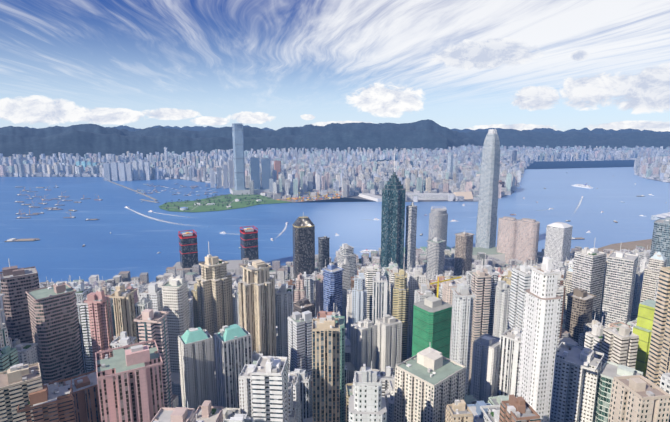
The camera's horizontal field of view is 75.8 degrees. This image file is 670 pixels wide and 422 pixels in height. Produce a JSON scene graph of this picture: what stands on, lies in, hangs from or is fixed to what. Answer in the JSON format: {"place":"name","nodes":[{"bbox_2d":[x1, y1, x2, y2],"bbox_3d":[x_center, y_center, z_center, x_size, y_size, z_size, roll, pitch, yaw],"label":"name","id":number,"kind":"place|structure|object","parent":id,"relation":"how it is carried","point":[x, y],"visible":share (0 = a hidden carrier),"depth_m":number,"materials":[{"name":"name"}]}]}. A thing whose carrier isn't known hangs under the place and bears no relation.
{"place":"outdoors","nodes":[
{"label":"outdoors","id":0,"kind":"place"},
{"bbox_2d":[159,194,290,211],"bbox_3d":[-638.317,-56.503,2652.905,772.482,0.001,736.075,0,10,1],"label":"park","id":1,"kind":"structure","parent":0,"point":[234,204],"depth_m":2588.43,"materials":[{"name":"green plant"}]},
{"bbox_2d":[276,194,341,201],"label":"waterfront promenade","id":2,"kind":"structure","parent":0,"point":[299,200],"depth_m":2749.34,"materials":[{"name":"grey concrete"}]},
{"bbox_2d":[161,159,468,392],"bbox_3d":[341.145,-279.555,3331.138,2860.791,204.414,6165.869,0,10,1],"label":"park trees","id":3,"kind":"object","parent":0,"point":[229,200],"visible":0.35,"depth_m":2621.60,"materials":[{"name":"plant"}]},
{"bbox_2d":[0,160,634,211],"bbox_3d":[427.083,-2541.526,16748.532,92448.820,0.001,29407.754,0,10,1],"label":"kowloon ground","id":4,"kind":"structure","parent":0,"point":[566,164],"depth_m":5649.45,"materials":[{"name":"grey concrete"}]},
{"bbox_2d":[76,123,516,209],"bbox_3d":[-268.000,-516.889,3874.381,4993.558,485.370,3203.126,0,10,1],"label":"waterfront buildings","id":5,"kind":"structure","parent":4,"relation":"on","point":[238,173],"depth_m":3021.09,"materials":[{"name":"concrete"}]},
{"bbox_2d":[0,144,669,201],"bbox_3d":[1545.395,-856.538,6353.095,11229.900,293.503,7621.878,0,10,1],"label":"distant city buildings","id":6,"kind":"structure","parent":4,"relation":"on","point":[352,172],"depth_m":4526.12,"materials":[{"name":"concrete"}]},
{"bbox_2d":[0,167,669,282],"bbox_3d":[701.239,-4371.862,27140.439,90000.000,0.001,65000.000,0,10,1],"label":"harbour water","id":7,"kind":"structure","parent":0,"point":[133,243],"depth_m":2109.84,"materials":[{"name":"blue liquid"}]},
{"bbox_2d":[104,179,157,200],"bbox_3d":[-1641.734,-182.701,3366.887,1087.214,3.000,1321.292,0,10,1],"label":"breakwater","id":8,"kind":"object","parent":7,"relation":"in","point":[134,190],"visible":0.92,"depth_m":3165.15,"materials":[{"name":"grey concrete"}]},
{"bbox_2d":[128,208,195,225],"bbox_3d":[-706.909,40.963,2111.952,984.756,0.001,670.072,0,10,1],"label":"wake foam","id":9,"kind":"object","parent":7,"relation":"on","point":[152,218],"visible":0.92,"depth_m":2159.23,"materials":[{"name":"white"}]},
{"bbox_2d":[4,172,666,253],"bbox_3d":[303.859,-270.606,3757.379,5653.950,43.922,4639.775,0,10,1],"label":"boats","id":10,"kind":"object","parent":7,"relation":"on","point":[362,251],"visible":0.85,"depth_m":2454.81,"materials":[{"name":"metal"}]},
{"bbox_2d":[0,129,669,162],"bbox_3d":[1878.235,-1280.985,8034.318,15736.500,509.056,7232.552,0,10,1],"label":"mountain foothills","id":11,"kind":"structure","parent":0,"point":[74,142],"depth_m":7311.24,"materials":[{"name":"green plant"}]},
{"bbox_2d":[0,119,669,148],"bbox_3d":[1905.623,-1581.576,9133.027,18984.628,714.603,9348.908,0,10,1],"label":"mountain ridge","id":12,"kind":"structure","parent":0,"point":[549,138],"depth_m":8665.85,"materials":[{"name":"green plant"}]},
{"bbox_2d":[0,0,669,131],"label":"sky","id":13,"kind":"structure","parent":0,"point":[562,65],"materials":[{"name":"blue"}]},
{"bbox_2d":[25,125,669,133],"bbox_3d":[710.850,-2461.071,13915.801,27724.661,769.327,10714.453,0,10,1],"label":"mountain ridge","id":14,"kind":"structure","parent":0,"point":[541,130],"depth_m":13933.98,"materials":[{"name":"green plant"}]},
{"bbox_2d":[271,255,450,279],"bbox_3d":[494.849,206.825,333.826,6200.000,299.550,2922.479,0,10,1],"label":"island terrain","id":15,"kind":"structure","parent":0,"point":[332,262],"depth_m":1385.41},
{"bbox_2d":[0,129,669,421],"bbox_3d":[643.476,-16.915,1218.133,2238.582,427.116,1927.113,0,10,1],"label":"high-rise buildings","id":16,"kind":"structure","parent":15,"relation":"on","point":[123,385],"depth_m":457.43,"materials":[{"name":"concrete"}]},
{"bbox_2d":[0,246,669,421],"bbox_3d":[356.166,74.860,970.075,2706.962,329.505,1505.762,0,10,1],"label":"buildings","id":17,"kind":"structure","parent":15,"relation":"on","point":[492,296],"depth_m":377.96,"materials":[{"name":"concrete"}]},
{"bbox_2d":[598,239,651,251],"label":"reclaimed land","id":18,"kind":"structure","parent":0,"point":[631,245],"depth_m":1598.46,"materials":[{"name":"grey concrete"}]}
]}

